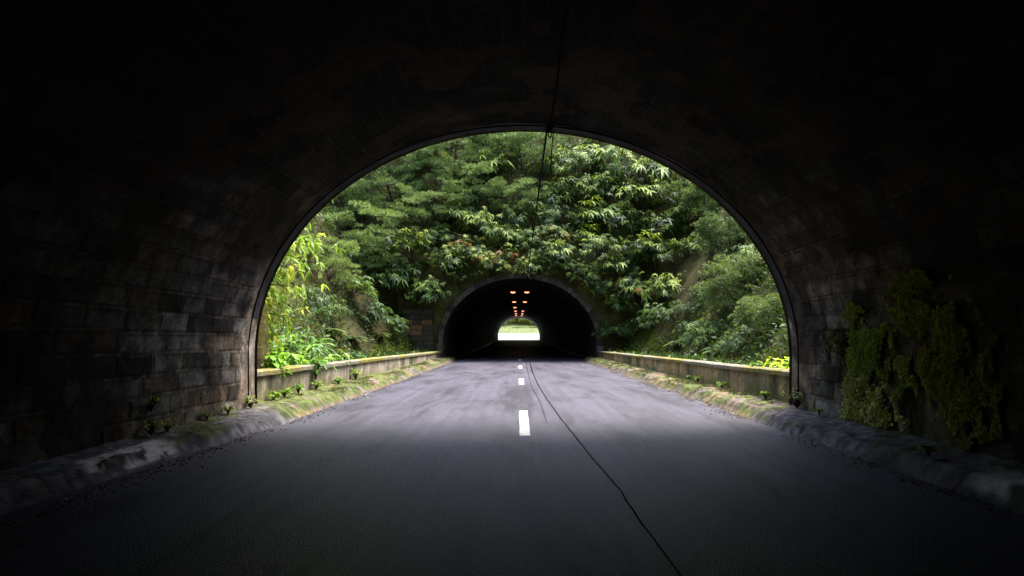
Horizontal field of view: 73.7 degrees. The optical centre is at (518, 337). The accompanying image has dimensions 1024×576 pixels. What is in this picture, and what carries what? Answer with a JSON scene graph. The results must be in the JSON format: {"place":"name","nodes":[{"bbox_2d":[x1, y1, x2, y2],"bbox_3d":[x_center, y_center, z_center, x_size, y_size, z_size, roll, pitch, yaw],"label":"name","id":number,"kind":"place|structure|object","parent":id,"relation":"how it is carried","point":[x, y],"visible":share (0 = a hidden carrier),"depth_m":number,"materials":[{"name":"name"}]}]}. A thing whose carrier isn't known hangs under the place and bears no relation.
{"place":"outdoors","nodes":[
{"label":"outdoors","id":0,"kind":"place"},
{"bbox_2d":[0,357,455,515],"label":"pavement","id":1,"kind":"structure","parent":0,"point":[139,453],"depth_m":8.71,"materials":[{"name":"concrete"}]},
{"bbox_2d":[267,357,776,409],"bbox_3d":[0.089,1.301,28.432,10.178,0.162,31.116,0,0,0],"label":"verge moss","id":2,"kind":"object","parent":1,"relation":"on","point":[684,380],"visible":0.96,"depth_m":20.27,"materials":[{"name":"green plant"}]},
{"bbox_2d":[0,340,1023,575],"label":"road","id":3,"kind":"structure","parent":0,"point":[448,470],"depth_m":6.26,"materials":[{"name":"asphalt"}]},
{"bbox_2d":[0,358,992,527],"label":"leaf litter","id":4,"kind":"object","parent":3,"relation":"on","point":[87,498],"visible":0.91,"depth_m":8.30,"materials":[{"name":"brown plant"}]},
{"bbox_2d":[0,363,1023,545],"bbox_3d":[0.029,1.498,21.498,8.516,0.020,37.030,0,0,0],"label":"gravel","id":5,"kind":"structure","parent":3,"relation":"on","point":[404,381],"depth_m":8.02,"materials":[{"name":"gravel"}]},
{"bbox_2d":[519,411,529,434],"bbox_3d":[0.100,1.489,12.150,0.170,0.005,3.500,0,0,0],"label":"lane marking","id":6,"kind":"object","parent":3,"relation":"on","point":[524,423],"visible":1,"depth_m":11.81,"materials":[{"name":"white paint"}]},
{"bbox_2d":[529,361,681,575],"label":"road crack","id":7,"kind":"object","parent":3,"relation":"on","point":[609,477],"visible":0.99,"depth_m":6.92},
{"bbox_2d":[498,334,538,339],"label":"road","id":8,"kind":"structure","parent":0,"point":[518,336],"depth_m":178.42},
{"bbox_2d":[267,132,788,365],"bbox_3d":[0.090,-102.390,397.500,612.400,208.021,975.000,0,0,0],"label":"hillside","id":9,"kind":"structure","parent":0,"point":[691,265],"depth_m":45.10,"materials":[{"name":"plant"}]},
{"bbox_2d":[257,301,272,368],"bbox_3d":[-5.741,-0.250,14.500,0.955,3.500,1.558,0,0,0],"label":"mossy rock","id":10,"kind":"object","parent":9,"relation":"on","point":[263,348],"visible":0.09,"depth_m":14.36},
{"bbox_2d":[261,346,290,376],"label":"leafy plant","id":11,"kind":"object","parent":10,"relation":"on","point":[275,363],"visible":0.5,"depth_m":14.48,"materials":[{"name":"green plant"}]},
{"bbox_2d":[269,331,307,366],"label":"leafy plant","id":12,"kind":"object","parent":9,"relation":"on","point":[283,338],"visible":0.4,"depth_m":17.38,"materials":[{"name":"green plant"}]},
{"bbox_2d":[277,328,323,363],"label":"leafy plant","id":13,"kind":"object","parent":9,"relation":"on","point":[302,343],"visible":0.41,"depth_m":20.45,"materials":[{"name":"green plant"}]},
{"bbox_2d":[266,200,345,346],"bbox_3d":[-5.362,-1.495,15.515,3.351,6.213,2.421,0,0,-32],"label":"yellow leafed tree","id":14,"kind":"object","parent":9,"relation":"on","point":[273,292],"visible":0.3,"depth_m":15.43,"materials":[{"name":"green plant"}]},
{"bbox_2d":[284,338,335,368],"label":"leafy plant","id":15,"kind":"object","parent":9,"relation":"on","point":[314,348],"visible":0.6,"depth_m":17.93,"materials":[{"name":"green plant"}]},
{"bbox_2d":[293,232,361,283],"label":"feathery tree","id":16,"kind":"object","parent":9,"relation":"on","point":[333,261],"visible":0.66,"depth_m":37.94,"materials":[{"name":"green plant"}]},
{"bbox_2d":[304,287,353,321],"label":"whorled shrub","id":17,"kind":"object","parent":9,"relation":"on","point":[328,303],"visible":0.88,"depth_m":34.48,"materials":[{"name":"green plant"}]},
{"bbox_2d":[257,351,440,401],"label":"parapet wall","id":18,"kind":"structure","parent":9,"relation":"on","point":[269,380],"depth_m":17.96,"materials":[{"name":"concrete"}]},
{"bbox_2d":[278,352,309,366],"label":"leafy plant","id":19,"kind":"object","parent":18,"relation":"on","point":[295,359],"visible":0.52,"depth_m":16.34,"materials":[{"name":"green plant"}]},
{"bbox_2d":[325,178,394,219],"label":"feathery tree","id":20,"kind":"object","parent":9,"relation":"on","point":[376,202],"visible":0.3,"depth_m":45.66,"materials":[{"name":"green plant"}]},
{"bbox_2d":[339,274,382,300],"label":"whorled shrub","id":21,"kind":"object","parent":9,"relation":"on","point":[357,287],"visible":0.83,"depth_m":39.05,"materials":[{"name":"green plant"}]},
{"bbox_2d":[321,199,411,265],"bbox_3d":[-10.491,-6.526,44.818,8.229,5.443,8.088,9,8,38],"label":"feathery tree","id":22,"kind":"object","parent":9,"relation":"on","point":[371,210],"visible":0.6,"depth_m":43.25,"materials":[{"name":"green plant"}]},
{"bbox_2d":[352,299,393,325],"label":"whorled shrub","id":23,"kind":"object","parent":9,"relation":"on","point":[374,313],"visible":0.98,"depth_m":39.12,"materials":[{"name":"green plant"}]},
{"bbox_2d":[346,238,406,280],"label":"feathery tree","id":24,"kind":"object","parent":9,"relation":"on","point":[368,251],"visible":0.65,"depth_m":43.20,"materials":[{"name":"green plant"}]},
{"bbox_2d":[342,152,435,212],"bbox_3d":[-9.280,-10.633,47.482,7.232,4.764,6.634,0,0,-14],"label":"feathery tree","id":25,"kind":"object","parent":9,"relation":"on","point":[409,169],"visible":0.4,"depth_m":46.88,"materials":[{"name":"green plant"}]},
{"bbox_2d":[363,263,422,293],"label":"whorled shrub","id":26,"kind":"object","parent":9,"relation":"on","point":[395,280],"visible":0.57,"depth_m":43.38,"materials":[{"name":"green plant"}]},
{"bbox_2d":[365,226,430,262],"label":"whorled shrub","id":27,"kind":"object","parent":9,"relation":"on","point":[395,237],"visible":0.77,"depth_m":43.98,"materials":[{"name":"green plant"}]},
{"bbox_2d":[386,315,409,333],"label":"whorled shrub","id":28,"kind":"object","parent":9,"relation":"on","point":[395,322],"visible":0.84,"depth_m":41.53,"materials":[{"name":"green plant"}]},
{"bbox_2d":[387,261,422,289],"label":"whorled shrub","id":29,"kind":"object","parent":9,"relation":"on","point":[409,271],"visible":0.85,"depth_m":43.45,"materials":[{"name":"green plant"}]},
{"bbox_2d":[396,140,452,161],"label":"feathery tree","id":30,"kind":"object","parent":9,"relation":"on","point":[443,154],"visible":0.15,"depth_m":49.24,"materials":[{"name":"green plant"}]},
{"bbox_2d":[404,275,451,303],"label":"whorled shrub","id":31,"kind":"object","parent":9,"relation":"on","point":[431,294],"visible":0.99,"depth_m":43.34,"materials":[{"name":"green plant"}]},
{"bbox_2d":[390,182,470,228],"bbox_3d":[-6.051,-8.614,46.695,5.430,3.591,5.336,8,-8,-5],"label":"feathery tree","id":32,"kind":"object","parent":9,"relation":"on","point":[420,196],"visible":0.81,"depth_m":45.81,"materials":[{"name":"green plant"}]},
{"bbox_2d":[411,224,457,254],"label":"whorled shrub","id":33,"kind":"object","parent":9,"relation":"on","point":[431,239],"visible":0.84,"depth_m":44.86,"materials":[{"name":"green plant"}]},
{"bbox_2d":[423,244,473,273],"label":"whorled shrub","id":34,"kind":"object","parent":9,"relation":"on","point":[451,259],"visible":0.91,"depth_m":43.64,"materials":[{"name":"green plant"}]},
{"bbox_2d":[431,250,466,278],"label":"whorled shrub","id":35,"kind":"object","parent":9,"relation":"on","point":[446,265],"visible":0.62,"depth_m":43.93,"materials":[{"name":"green plant"}]},
{"bbox_2d":[430,193,475,222],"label":"whorled shrub","id":36,"kind":"object","parent":9,"relation":"on","point":[461,208],"visible":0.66,"depth_m":46.09,"materials":[{"name":"green plant"}]},
{"bbox_2d":[405,134,502,180],"bbox_3d":[-4.901,-12.920,49.880,7.473,5.052,6.758,0,0,-22],"label":"feathery tree","id":37,"kind":"object","parent":9,"relation":"on","point":[471,155],"visible":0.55,"depth_m":48.10,"materials":[{"name":"green plant"}]},
{"bbox_2d":[423,159,509,208],"bbox_3d":[-3.682,-10.322,48.085,5.672,4.289,6.446,-2,4,12],"label":"feathery tree","id":38,"kind":"object","parent":9,"relation":"on","point":[447,182],"visible":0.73,"depth_m":46.63,"materials":[{"name":"green plant"}]},
{"bbox_2d":[446,234,487,253],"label":"whorled shrub","id":39,"kind":"object","parent":9,"relation":"on","point":[455,242],"visible":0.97,"depth_m":44.05,"materials":[{"name":"green plant"}]},
{"bbox_2d":[447,206,505,236],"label":"whorled shrub","id":40,"kind":"object","parent":9,"relation":"on","point":[479,218],"visible":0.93,"depth_m":45.26,"materials":[{"name":"green plant"}]},
{"bbox_2d":[455,244,501,262],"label":"whorled shrub","id":41,"kind":"object","parent":9,"relation":"on","point":[479,254],"visible":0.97,"depth_m":43.32,"materials":[{"name":"green plant"}]},
{"bbox_2d":[473,147,513,177],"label":"whorled shrub","id":42,"kind":"object","parent":9,"relation":"on","point":[494,161],"visible":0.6,"depth_m":48.28,"materials":[{"name":"green plant"}]},
{"bbox_2d":[477,256,513,276],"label":"whorled shrub","id":43,"kind":"object","parent":9,"relation":"on","point":[500,263],"visible":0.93,"depth_m":43.50,"materials":[{"name":"green plant"}]},
{"bbox_2d":[479,224,530,251],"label":"whorled shrub","id":44,"kind":"object","parent":9,"relation":"on","point":[505,233],"visible":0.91,"depth_m":44.69,"materials":[{"name":"green plant"}]},
{"bbox_2d":[468,132,542,157],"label":"feathery tree","id":45,"kind":"object","parent":9,"relation":"on","point":[495,136],"visible":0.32,"depth_m":49.11,"materials":[{"name":"green plant"}]},
{"bbox_2d":[482,242,535,271],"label":"whorled shrub","id":46,"kind":"object","parent":9,"relation":"on","point":[491,257],"visible":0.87,"depth_m":43.74,"materials":[{"name":"green plant"}]},
{"bbox_2d":[0,0,1023,470],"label":"road tunnel","id":47,"kind":"structure","parent":9,"relation":"on","point":[172,172],"depth_m":8.03,"materials":[{"name":"stone"}]},
{"bbox_2d":[248,125,798,406],"bbox_3d":[0.090,-1.302,12.350,9.973,5.102,0.026,0,0,0],"label":"arch cable","id":48,"kind":"object","parent":47,"relation":"attached to","point":[728,202],"visible":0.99,"depth_m":12.34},
{"bbox_2d":[547,124,552,137],"bbox_3d":[0.570,-3.742,12.400,0.110,0.232,0.100,0,0,0],"label":"cable clamp","id":49,"kind":"object","parent":47,"relation":"attached to","point":[550,130],"visible":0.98,"depth_m":12.37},
{"bbox_2d":[526,128,547,278],"bbox_3d":[0.520,-3.729,28.365,0.040,0.172,31.871,0,0,0],"label":"overhead cable","id":50,"kind":"object","parent":49,"relation":"attached to","point":[546,132],"visible":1,"depth_m":16.64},
{"bbox_2d":[549,0,568,128],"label":"ceiling cable","id":51,"kind":"object","parent":47,"relation":"attached to","point":[563,28],"visible":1,"depth_m":9.22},
{"bbox_2d":[819,329,848,390],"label":"creeper","id":52,"kind":"object","parent":47,"relation":"attached to","point":[836,346],"visible":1,"depth_m":10.84,"materials":[{"name":"green plant"}]},
{"bbox_2d":[840,300,894,405],"bbox_3d":[5.018,0.304,9.919,0.188,1.733,1.424,0,0,0],"label":"creeper","id":53,"kind":"object","parent":47,"relation":"attached to","point":[866,347],"visible":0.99,"depth_m":9.98,"materials":[{"name":"green plant"}]},
{"bbox_2d":[839,375,911,433],"bbox_3d":[5.053,0.921,9.780,0.132,0.749,1.917,0,0,0],"label":"creeper","id":54,"kind":"object","parent":47,"relation":"attached to","point":[870,413],"visible":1,"depth_m":9.91,"materials":[{"name":"green plant"}]},
{"bbox_2d":[863,321,899,387],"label":"creeper","id":55,"kind":"object","parent":47,"relation":"attached to","point":[884,325],"visible":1,"depth_m":9.42,"materials":[{"name":"green plant"}]},
{"bbox_2d":[892,355,915,429],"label":"creeper","id":56,"kind":"object","parent":47,"relation":"attached to","point":[900,363],"visible":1,"depth_m":8.94,"materials":[{"name":"green plant"}]},
{"bbox_2d":[890,375,920,425],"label":"creeper","id":57,"kind":"object","parent":47,"relation":"attached to","point":[902,388],"visible":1,"depth_m":8.93,"materials":[{"name":"green plant"}]},
{"bbox_2d":[882,267,1005,449],"bbox_3d":[4.977,0.207,8.193,0.279,2.145,2.172,0,0,0],"label":"creeper","id":58,"kind":"object","parent":47,"relation":"attached to","point":[952,389],"visible":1,"depth_m":7.97,"materials":[{"name":"green plant"}]},
{"bbox_2d":[482,176,549,213],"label":"feathery tree","id":59,"kind":"object","parent":9,"relation":"on","point":[512,189],"visible":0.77,"depth_m":46.41,"materials":[{"name":"green plant"}]},
{"bbox_2d":[493,198,541,228],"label":"whorled shrub","id":60,"kind":"object","parent":9,"relation":"on","point":[511,212],"visible":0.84,"depth_m":46.09,"materials":[{"name":"green plant"}]},
{"bbox_2d":[397,248,641,357],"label":"road tunnel","id":61,"kind":"structure","parent":9,"relation":"on","point":[566,314],"depth_m":44.80,"materials":[{"name":"concrete"}]},
{"bbox_2d":[446,264,483,289],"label":"whorled shrub","id":62,"kind":"object","parent":61,"relation":"on","point":[456,270],"visible":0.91,"depth_m":44.03,"materials":[{"name":"green plant"}]},
{"bbox_2d":[398,236,640,344],"bbox_3d":[0.069,-2.687,44.788,15.974,7.974,0.618,0,0,0],"label":"headwall moss","id":63,"kind":"object","parent":61,"relation":"attached to","point":[552,241],"visible":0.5,"depth_m":44.75,"materials":[{"name":"green plant"}]},
{"bbox_2d":[370,319,669,354],"bbox_3d":[0.082,0.068,35.516,16.692,2.698,17.205,0,0,0],"label":"bank moss","id":64,"kind":"object","parent":9,"relation":"on","point":[652,337],"visible":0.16,"depth_m":41.50,"materials":[{"name":"green plant"}]},
{"bbox_2d":[500,226,549,251],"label":"whorled shrub","id":65,"kind":"object","parent":9,"relation":"on","point":[535,238],"visible":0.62,"depth_m":45.06,"materials":[{"name":"green plant"}]},
{"bbox_2d":[505,255,546,277],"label":"whorled shrub","id":66,"kind":"object","parent":9,"relation":"on","point":[534,267],"visible":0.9,"depth_m":43.91,"materials":[{"name":"green plant"}]},
{"bbox_2d":[266,134,788,367],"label":"undergrowth","id":67,"kind":"object","parent":9,"relation":"on","point":[698,354],"visible":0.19,"depth_m":37.21,"materials":[{"name":"green plant"}]},
{"bbox_2d":[764,334,788,368],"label":"leafy plant","id":68,"kind":"object","parent":67,"relation":"on","point":[785,363],"visible":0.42,"depth_m":14.58,"materials":[{"name":"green plant"}]},
{"bbox_2d":[485,132,574,177],"bbox_3d":[0.877,-13.110,49.428,5.986,4.823,6.950,0,0,-26],"label":"feathery tree","id":69,"kind":"object","parent":9,"relation":"on","point":[515,140],"visible":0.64,"depth_m":48.24,"materials":[{"name":"green plant"}]},
{"bbox_2d":[529,223,574,242],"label":"whorled shrub","id":70,"kind":"object","parent":9,"relation":"on","point":[562,232],"visible":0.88,"depth_m":44.85,"materials":[{"name":"green plant"}]},
{"bbox_2d":[528,240,576,265],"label":"whorled shrub","id":71,"kind":"object","parent":9,"relation":"on","point":[548,247],"visible":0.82,"depth_m":43.61,"materials":[{"name":"green plant"}]},
{"bbox_2d":[525,144,582,175],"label":"whorled shrub","id":72,"kind":"object","parent":9,"relation":"on","point":[561,155],"visible":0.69,"depth_m":48.48,"materials":[{"name":"green plant"}]},
{"bbox_2d":[532,199,580,230],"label":"whorled shrub","id":73,"kind":"object","parent":9,"relation":"on","point":[550,214],"visible":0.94,"depth_m":45.95,"materials":[{"name":"green plant"}]},
{"bbox_2d":[542,239,574,263],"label":"whorled shrub","id":74,"kind":"object","parent":9,"relation":"on","point":[564,251],"visible":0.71,"depth_m":43.54,"materials":[{"name":"green plant"}]},
{"bbox_2d":[540,176,587,209],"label":"whorled shrub","id":75,"kind":"object","parent":9,"relation":"on","point":[549,197],"visible":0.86,"depth_m":47.34,"materials":[{"name":"green plant"}]},
{"bbox_2d":[546,256,581,278],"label":"whorled shrub","id":76,"kind":"object","parent":9,"relation":"on","point":[565,266],"visible":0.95,"depth_m":43.79,"materials":[{"name":"green plant"}]},
{"bbox_2d":[564,260,605,285],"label":"whorled shrub","id":77,"kind":"object","parent":9,"relation":"on","point":[587,273],"visible":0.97,"depth_m":43.71,"materials":[{"name":"green plant"}]},
{"bbox_2d":[568,220,606,249],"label":"whorled shrub","id":78,"kind":"object","parent":9,"relation":"on","point":[586,234],"visible":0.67,"depth_m":45.00,"materials":[{"name":"green plant"}]},
{"bbox_2d":[553,142,624,181],"bbox_3d":[5.167,-12.442,49.087,5.506,2.992,5.745,12,13,0],"label":"whorled shrub","id":79,"kind":"object","parent":9,"relation":"on","point":[583,156],"visible":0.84,"depth_m":47.85,"materials":[{"name":"green plant"}]},
{"bbox_2d":[571,195,617,227],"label":"whorled shrub","id":80,"kind":"object","parent":9,"relation":"on","point":[598,212],"visible":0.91,"depth_m":45.55,"materials":[{"name":"green plant"}]},
{"bbox_2d":[577,233,628,261],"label":"whorled shrub","id":81,"kind":"object","parent":9,"relation":"on","point":[593,243],"visible":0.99,"depth_m":43.33,"materials":[{"name":"green plant"}]},
{"bbox_2d":[577,167,644,201],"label":"whorled shrub","id":82,"kind":"object","parent":9,"relation":"on","point":[601,180],"visible":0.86,"depth_m":46.94,"materials":[{"name":"green plant"}]},
{"bbox_2d":[590,317,636,338],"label":"whorled shrub","id":83,"kind":"object","parent":9,"relation":"on","point":[613,328],"visible":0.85,"depth_m":43.79,"materials":[{"name":"green plant"}]},
{"bbox_2d":[579,143,650,174],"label":"whorled shrub","id":84,"kind":"object","parent":9,"relation":"on","point":[610,150],"visible":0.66,"depth_m":47.82,"materials":[{"name":"green plant"}]},
{"bbox_2d":[600,251,629,280],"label":"whorled shrub","id":85,"kind":"object","parent":9,"relation":"on","point":[609,265],"visible":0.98,"depth_m":43.75,"materials":[{"name":"green plant"}]},
{"bbox_2d":[598,290,636,315],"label":"whorled shrub","id":86,"kind":"object","parent":9,"relation":"on","point":[617,303],"visible":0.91,"depth_m":43.78,"materials":[{"name":"green plant"}]},
{"bbox_2d":[597,204,653,231],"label":"whorled shrub","id":87,"kind":"object","parent":9,"relation":"on","point":[621,217],"visible":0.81,"depth_m":45.46,"materials":[{"name":"green plant"}]},
{"bbox_2d":[598,271,671,304],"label":"whorled shrub","id":88,"kind":"object","parent":9,"relation":"on","point":[637,285],"visible":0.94,"depth_m":42.84,"materials":[{"name":"green plant"}]},
{"bbox_2d":[622,312,659,336],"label":"whorled shrub","id":89,"kind":"object","parent":9,"relation":"on","point":[648,324],"visible":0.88,"depth_m":42.12,"materials":[{"name":"green plant"}]},
{"bbox_2d":[607,175,680,210],"bbox_3d":[8.370,-9.554,46.426,5.095,2.864,3.507,0,0,0],"label":"whorled shrub","id":90,"kind":"object","parent":9,"relation":"on","point":[640,189],"visible":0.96,"depth_m":46.02,"materials":[{"name":"green plant"}]},
{"bbox_2d":[622,228,669,261],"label":"whorled shrub","id":91,"kind":"object","parent":9,"relation":"on","point":[649,244],"visible":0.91,"depth_m":43.59,"materials":[{"name":"green plant"}]},
{"bbox_2d":[610,241,683,275],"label":"whorled shrub","id":92,"kind":"object","parent":9,"relation":"on","point":[643,257],"visible":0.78,"depth_m":43.89,"materials":[{"name":"green plant"}]},
{"bbox_2d":[624,156,673,184],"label":"whorled shrub","id":93,"kind":"object","parent":9,"relation":"on","point":[647,169],"visible":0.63,"depth_m":46.79,"materials":[{"name":"green plant"}]},
{"bbox_2d":[623,210,693,241],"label":"whorled shrub","id":94,"kind":"object","parent":9,"relation":"on","point":[661,223],"visible":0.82,"depth_m":45.36,"materials":[{"name":"green plant"}]},
{"bbox_2d":[636,300,682,321],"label":"whorled shrub","id":95,"kind":"object","parent":9,"relation":"on","point":[657,313],"visible":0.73,"depth_m":39.46,"materials":[{"name":"green plant"}]},
{"bbox_2d":[641,272,682,303],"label":"whorled shrub","id":96,"kind":"object","parent":9,"relation":"on","point":[664,289],"visible":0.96,"depth_m":41.62,"materials":[{"name":"green plant"}]},
{"bbox_2d":[653,235,700,259],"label":"whorled shrub","id":97,"kind":"object","parent":9,"relation":"on","point":[677,246],"visible":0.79,"depth_m":43.48,"materials":[{"name":"green plant"}]},
{"bbox_2d":[659,198,717,228],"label":"whorled shrub","id":98,"kind":"object","parent":9,"relation":"on","point":[694,210],"visible":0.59,"depth_m":45.45,"materials":[{"name":"green plant"}]},
{"bbox_2d":[658,178,719,226],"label":"drooping tree","id":99,"kind":"object","parent":9,"relation":"on","point":[690,194],"visible":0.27,"depth_m":45.08,"materials":[{"name":"green plant"}]},
{"bbox_2d":[598,351,788,402],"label":"parapet wall","id":100,"kind":"structure","parent":9,"relation":"on","point":[757,380],"depth_m":17.50,"materials":[{"name":"concrete"}]},
{"bbox_2d":[671,317,724,347],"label":"whorled shrub","id":101,"kind":"object","parent":9,"relation":"on","point":[711,328],"visible":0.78,"depth_m":33.46,"materials":[{"name":"green plant"}]},
{"bbox_2d":[690,210,748,257],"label":"drooping tree","id":102,"kind":"object","parent":9,"relation":"on","point":[716,229],"visible":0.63,"depth_m":38.37,"materials":[{"name":"green plant"}]},
{"bbox_2d":[689,252,767,307],"bbox_3d":[11.101,-2.618,34.049,4.738,3.354,5.282,13,2,-10],"label":"drooping tree","id":103,"kind":"object","parent":9,"relation":"on","point":[735,271],"visible":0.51,"depth_m":33.33,"materials":[{"name":"green plant"}]},
{"bbox_2d":[708,326,752,355],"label":"whorled shrub","id":104,"kind":"object","parent":9,"relation":"on","point":[729,343],"visible":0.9,"depth_m":28.86,"materials":[{"name":"green plant"}]},
{"bbox_2d":[724,244,762,267],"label":"whorled shrub","id":105,"kind":"object","parent":9,"relation":"on","point":[747,251],"visible":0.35,"depth_m":33.62,"materials":[{"name":"green plant"}]},
{"bbox_2d":[728,292,782,340],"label":"drooping tree","id":106,"kind":"object","parent":9,"relation":"on","point":[747,318],"visible":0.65,"depth_m":27.31,"materials":[{"name":"green plant"}]},
{"bbox_2d":[583,357,1023,514],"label":"pavement","id":107,"kind":"structure","parent":0,"point":[1000,484],"depth_m":8.61,"materials":[{"name":"concrete"}]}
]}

